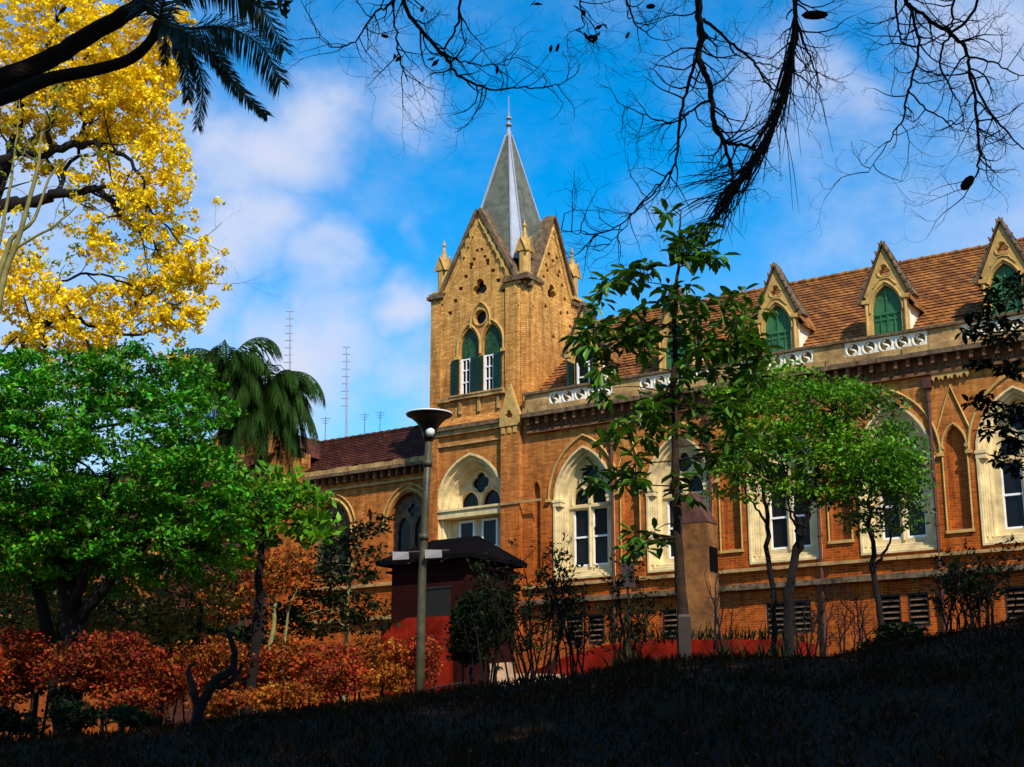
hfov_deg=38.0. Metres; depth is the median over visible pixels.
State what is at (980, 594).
leafy shrub
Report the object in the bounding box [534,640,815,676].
planter wall
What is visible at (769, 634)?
planter plant
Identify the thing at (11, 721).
bush
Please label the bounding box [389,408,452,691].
street lamp
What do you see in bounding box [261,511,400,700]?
dark leaved tree
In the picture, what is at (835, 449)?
forked tree
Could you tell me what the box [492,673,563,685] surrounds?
kerb wall
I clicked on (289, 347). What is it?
radio mast
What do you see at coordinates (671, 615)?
basement window
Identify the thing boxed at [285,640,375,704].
red shrub
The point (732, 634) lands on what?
planter plant
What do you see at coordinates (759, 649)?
spiky plant
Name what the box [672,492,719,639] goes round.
monument
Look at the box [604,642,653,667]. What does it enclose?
spiky plant
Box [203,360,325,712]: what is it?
palm tree
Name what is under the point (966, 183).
bare tree
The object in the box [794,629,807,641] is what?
planter plant
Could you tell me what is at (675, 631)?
planter plant
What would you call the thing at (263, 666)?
red shrub
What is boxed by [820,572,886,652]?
bare shrub
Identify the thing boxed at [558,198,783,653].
leaved tree
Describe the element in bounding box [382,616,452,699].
red wall
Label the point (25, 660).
red shrub
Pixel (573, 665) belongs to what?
leafy shrub
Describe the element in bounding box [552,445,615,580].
window
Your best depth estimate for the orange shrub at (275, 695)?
22.77 m
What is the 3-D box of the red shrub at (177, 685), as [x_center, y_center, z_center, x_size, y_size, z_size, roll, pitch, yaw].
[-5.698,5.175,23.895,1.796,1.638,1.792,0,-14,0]
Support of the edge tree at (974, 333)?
on the ground at (820, 761)
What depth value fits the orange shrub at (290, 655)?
25.86 m
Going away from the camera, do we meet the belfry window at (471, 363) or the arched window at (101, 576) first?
the belfry window at (471, 363)
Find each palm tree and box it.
[164,337,282,715]
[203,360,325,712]
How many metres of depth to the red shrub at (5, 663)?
22.69 m
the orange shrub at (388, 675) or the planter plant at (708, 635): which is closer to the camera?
the orange shrub at (388, 675)
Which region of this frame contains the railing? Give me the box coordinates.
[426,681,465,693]
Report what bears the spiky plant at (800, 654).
on the ground at (820, 761)
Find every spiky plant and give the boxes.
[588,647,628,669]
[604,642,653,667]
[633,649,672,663]
[695,631,751,659]
[730,638,760,657]
[745,634,792,658]
[756,633,817,658]
[777,642,826,658]
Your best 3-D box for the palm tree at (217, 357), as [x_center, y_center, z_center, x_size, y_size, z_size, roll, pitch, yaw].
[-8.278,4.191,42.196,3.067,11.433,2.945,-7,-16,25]
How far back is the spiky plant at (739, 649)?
17.95 m
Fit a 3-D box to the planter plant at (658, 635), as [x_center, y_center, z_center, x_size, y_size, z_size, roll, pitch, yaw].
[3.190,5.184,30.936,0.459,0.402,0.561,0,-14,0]
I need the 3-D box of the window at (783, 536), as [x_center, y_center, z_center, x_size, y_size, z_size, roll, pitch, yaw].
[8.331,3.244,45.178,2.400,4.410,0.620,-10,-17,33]
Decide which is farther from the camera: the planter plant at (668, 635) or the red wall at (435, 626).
the red wall at (435, 626)
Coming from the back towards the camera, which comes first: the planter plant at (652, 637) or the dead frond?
the planter plant at (652, 637)
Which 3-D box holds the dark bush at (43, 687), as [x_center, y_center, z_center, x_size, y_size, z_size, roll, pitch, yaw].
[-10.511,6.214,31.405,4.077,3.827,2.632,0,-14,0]
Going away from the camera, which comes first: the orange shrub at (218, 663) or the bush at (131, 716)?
the bush at (131, 716)
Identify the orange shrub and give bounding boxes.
[159,628,254,722]
[183,689,256,718]
[239,680,325,713]
[247,636,328,710]
[341,636,415,701]
[349,664,414,702]
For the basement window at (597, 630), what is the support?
in the brick building
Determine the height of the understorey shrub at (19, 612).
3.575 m
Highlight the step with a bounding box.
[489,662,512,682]
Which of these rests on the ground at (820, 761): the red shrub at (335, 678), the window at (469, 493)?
the red shrub at (335, 678)
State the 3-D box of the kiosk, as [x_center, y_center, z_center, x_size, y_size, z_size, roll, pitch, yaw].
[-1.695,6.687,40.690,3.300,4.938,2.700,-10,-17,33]
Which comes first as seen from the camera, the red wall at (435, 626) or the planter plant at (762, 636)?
the planter plant at (762, 636)
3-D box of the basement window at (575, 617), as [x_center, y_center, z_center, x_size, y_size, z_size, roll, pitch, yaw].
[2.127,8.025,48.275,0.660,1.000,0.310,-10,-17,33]
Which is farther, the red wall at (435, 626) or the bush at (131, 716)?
the red wall at (435, 626)
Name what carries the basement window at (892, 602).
in the brick building
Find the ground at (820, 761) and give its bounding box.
[0,623,1023,766]
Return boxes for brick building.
[0,96,1023,736]
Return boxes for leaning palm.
[0,0,297,135]
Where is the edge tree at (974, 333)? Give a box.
[950,270,1023,479]
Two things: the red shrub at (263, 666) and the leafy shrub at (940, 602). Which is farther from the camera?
the red shrub at (263, 666)
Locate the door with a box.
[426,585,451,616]
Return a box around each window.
[100,526,127,600]
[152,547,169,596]
[316,493,355,582]
[382,482,422,551]
[437,453,500,547]
[451,301,504,395]
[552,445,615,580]
[567,615,582,645]
[588,614,604,643]
[646,436,712,572]
[662,609,676,639]
[745,418,822,564]
[766,602,783,633]
[794,600,811,632]
[856,407,936,555]
[880,594,901,627]
[907,592,930,626]
[974,385,1023,545]
[1004,586,1023,619]
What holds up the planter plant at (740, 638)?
on the planter wall at (659, 649)
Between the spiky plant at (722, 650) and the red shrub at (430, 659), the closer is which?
the spiky plant at (722, 650)
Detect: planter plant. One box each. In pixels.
[596,627,616,642]
[647,621,659,639]
[654,624,668,639]
[655,626,672,639]
[669,625,692,639]
[691,624,703,639]
[691,627,712,639]
[696,621,713,639]
[726,624,743,639]
[728,624,751,639]
[734,625,750,639]
[749,621,767,639]
[758,624,771,639]
[763,630,780,639]
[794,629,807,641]
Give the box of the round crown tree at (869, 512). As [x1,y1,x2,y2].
[807,382,940,632]
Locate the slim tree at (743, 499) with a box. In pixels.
[691,352,827,657]
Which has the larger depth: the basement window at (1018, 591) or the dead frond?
the basement window at (1018, 591)
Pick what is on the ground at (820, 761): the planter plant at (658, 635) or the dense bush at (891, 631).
the dense bush at (891, 631)
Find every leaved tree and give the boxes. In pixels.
[187,460,348,716]
[187,543,327,708]
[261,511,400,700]
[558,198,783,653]
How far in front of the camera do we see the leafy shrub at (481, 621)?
19.74 m
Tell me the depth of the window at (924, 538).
43.02 m
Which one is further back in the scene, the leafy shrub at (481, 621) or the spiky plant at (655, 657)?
the leafy shrub at (481, 621)
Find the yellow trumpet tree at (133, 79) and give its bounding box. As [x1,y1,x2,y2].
[0,0,278,419]
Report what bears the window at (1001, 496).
in the brick building
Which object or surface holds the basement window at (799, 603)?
in the brick building
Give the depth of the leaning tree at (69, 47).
9.83 m
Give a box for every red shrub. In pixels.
[0,625,58,735]
[0,644,15,686]
[33,626,172,735]
[91,686,165,731]
[111,656,214,724]
[209,641,290,713]
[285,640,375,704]
[292,658,375,705]
[390,633,446,694]
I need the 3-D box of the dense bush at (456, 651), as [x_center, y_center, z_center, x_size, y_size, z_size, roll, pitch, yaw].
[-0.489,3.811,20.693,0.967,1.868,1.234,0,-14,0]
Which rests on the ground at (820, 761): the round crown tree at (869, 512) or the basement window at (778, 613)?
the round crown tree at (869, 512)
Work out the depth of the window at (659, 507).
47.51 m
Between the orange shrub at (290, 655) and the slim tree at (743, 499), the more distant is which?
the orange shrub at (290, 655)
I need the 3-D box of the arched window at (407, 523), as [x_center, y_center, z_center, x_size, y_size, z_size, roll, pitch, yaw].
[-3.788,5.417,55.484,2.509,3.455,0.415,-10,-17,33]
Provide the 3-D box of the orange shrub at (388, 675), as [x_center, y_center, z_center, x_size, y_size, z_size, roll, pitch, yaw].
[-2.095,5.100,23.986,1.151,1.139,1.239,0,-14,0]
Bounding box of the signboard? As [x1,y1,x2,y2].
[620,563,634,654]
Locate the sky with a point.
(353, 227)
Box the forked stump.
[186,628,245,732]
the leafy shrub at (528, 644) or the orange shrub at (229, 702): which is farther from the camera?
the orange shrub at (229, 702)
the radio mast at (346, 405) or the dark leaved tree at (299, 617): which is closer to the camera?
the dark leaved tree at (299, 617)
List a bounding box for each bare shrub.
[697,562,751,651]
[767,568,846,656]
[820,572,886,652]
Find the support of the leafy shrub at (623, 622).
on the ground at (820, 761)
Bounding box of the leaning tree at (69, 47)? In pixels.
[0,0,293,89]
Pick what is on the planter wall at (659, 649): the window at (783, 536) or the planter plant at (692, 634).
the planter plant at (692, 634)
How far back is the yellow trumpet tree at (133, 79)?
35.00 m
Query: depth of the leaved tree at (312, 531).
25.40 m
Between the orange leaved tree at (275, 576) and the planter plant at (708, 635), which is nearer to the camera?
the orange leaved tree at (275, 576)
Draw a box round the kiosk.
[376,536,526,690]
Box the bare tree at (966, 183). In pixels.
[268,0,1023,286]
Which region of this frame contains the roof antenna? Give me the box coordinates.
[321,417,330,456]
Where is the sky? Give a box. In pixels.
[0,0,1023,487]
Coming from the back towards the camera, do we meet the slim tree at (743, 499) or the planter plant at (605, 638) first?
the planter plant at (605, 638)
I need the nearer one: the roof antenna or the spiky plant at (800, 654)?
the spiky plant at (800, 654)
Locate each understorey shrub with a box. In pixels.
[0,578,96,738]
[83,582,187,730]
[144,560,254,713]
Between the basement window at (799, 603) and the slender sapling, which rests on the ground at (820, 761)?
the slender sapling
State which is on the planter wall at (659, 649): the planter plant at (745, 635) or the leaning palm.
the planter plant at (745, 635)
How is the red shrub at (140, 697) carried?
on the ground at (820, 761)
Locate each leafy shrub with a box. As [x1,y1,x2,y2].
[441,557,532,688]
[477,533,592,684]
[535,562,627,676]
[581,552,674,662]
[908,556,995,633]
[927,533,1023,631]
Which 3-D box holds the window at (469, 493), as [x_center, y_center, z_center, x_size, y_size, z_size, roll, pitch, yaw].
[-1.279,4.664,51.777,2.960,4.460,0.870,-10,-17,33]
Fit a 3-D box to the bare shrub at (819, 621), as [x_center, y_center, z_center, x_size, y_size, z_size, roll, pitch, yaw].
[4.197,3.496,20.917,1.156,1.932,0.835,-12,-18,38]
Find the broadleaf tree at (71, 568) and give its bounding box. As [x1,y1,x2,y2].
[0,337,288,735]
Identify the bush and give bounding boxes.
[0,591,108,736]
[0,704,50,740]
[41,694,111,733]
[54,598,185,701]
[103,704,171,730]
[136,598,291,694]
[443,592,505,688]
[855,619,929,648]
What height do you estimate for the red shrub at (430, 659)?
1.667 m
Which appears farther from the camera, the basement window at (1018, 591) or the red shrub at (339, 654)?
the basement window at (1018, 591)
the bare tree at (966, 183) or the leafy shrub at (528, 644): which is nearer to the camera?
the bare tree at (966, 183)
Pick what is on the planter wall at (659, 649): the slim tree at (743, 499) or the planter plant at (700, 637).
the planter plant at (700, 637)
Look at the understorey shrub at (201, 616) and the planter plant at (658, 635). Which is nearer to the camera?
the understorey shrub at (201, 616)
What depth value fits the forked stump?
14.70 m
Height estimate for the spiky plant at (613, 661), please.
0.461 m
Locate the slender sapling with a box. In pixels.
[0,68,118,309]
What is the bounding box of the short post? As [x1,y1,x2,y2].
[677,614,691,660]
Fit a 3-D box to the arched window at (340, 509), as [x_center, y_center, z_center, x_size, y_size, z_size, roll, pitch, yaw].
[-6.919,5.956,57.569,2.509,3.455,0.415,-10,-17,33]
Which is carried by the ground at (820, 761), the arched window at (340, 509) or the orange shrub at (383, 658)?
the orange shrub at (383, 658)
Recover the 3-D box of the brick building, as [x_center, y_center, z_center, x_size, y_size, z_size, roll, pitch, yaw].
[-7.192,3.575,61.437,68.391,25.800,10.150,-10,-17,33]
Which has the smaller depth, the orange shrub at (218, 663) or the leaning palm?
the leaning palm
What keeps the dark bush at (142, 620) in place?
on the ground at (820, 761)
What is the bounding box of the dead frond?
[660,0,832,269]
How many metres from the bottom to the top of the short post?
0.904 m
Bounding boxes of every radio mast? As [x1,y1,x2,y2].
[284,311,293,369]
[341,347,349,436]
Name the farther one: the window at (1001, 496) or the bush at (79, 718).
the window at (1001, 496)
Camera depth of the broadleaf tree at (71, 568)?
23.79 m
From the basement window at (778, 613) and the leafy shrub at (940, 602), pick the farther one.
the basement window at (778, 613)
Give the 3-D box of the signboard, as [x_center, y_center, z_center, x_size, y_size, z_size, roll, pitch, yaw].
[2.100,4.477,26.743,0.260,2.502,0.105,0,-14,0]
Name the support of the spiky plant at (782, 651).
on the ground at (820, 761)
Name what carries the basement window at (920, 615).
in the brick building
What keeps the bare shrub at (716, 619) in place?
on the ground at (820, 761)
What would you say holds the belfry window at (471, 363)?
in the brick building
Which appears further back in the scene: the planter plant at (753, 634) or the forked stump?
the planter plant at (753, 634)
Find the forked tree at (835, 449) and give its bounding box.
[702,355,939,658]
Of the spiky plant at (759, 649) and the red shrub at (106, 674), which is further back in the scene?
the red shrub at (106, 674)
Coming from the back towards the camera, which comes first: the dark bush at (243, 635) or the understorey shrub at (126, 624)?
the dark bush at (243, 635)

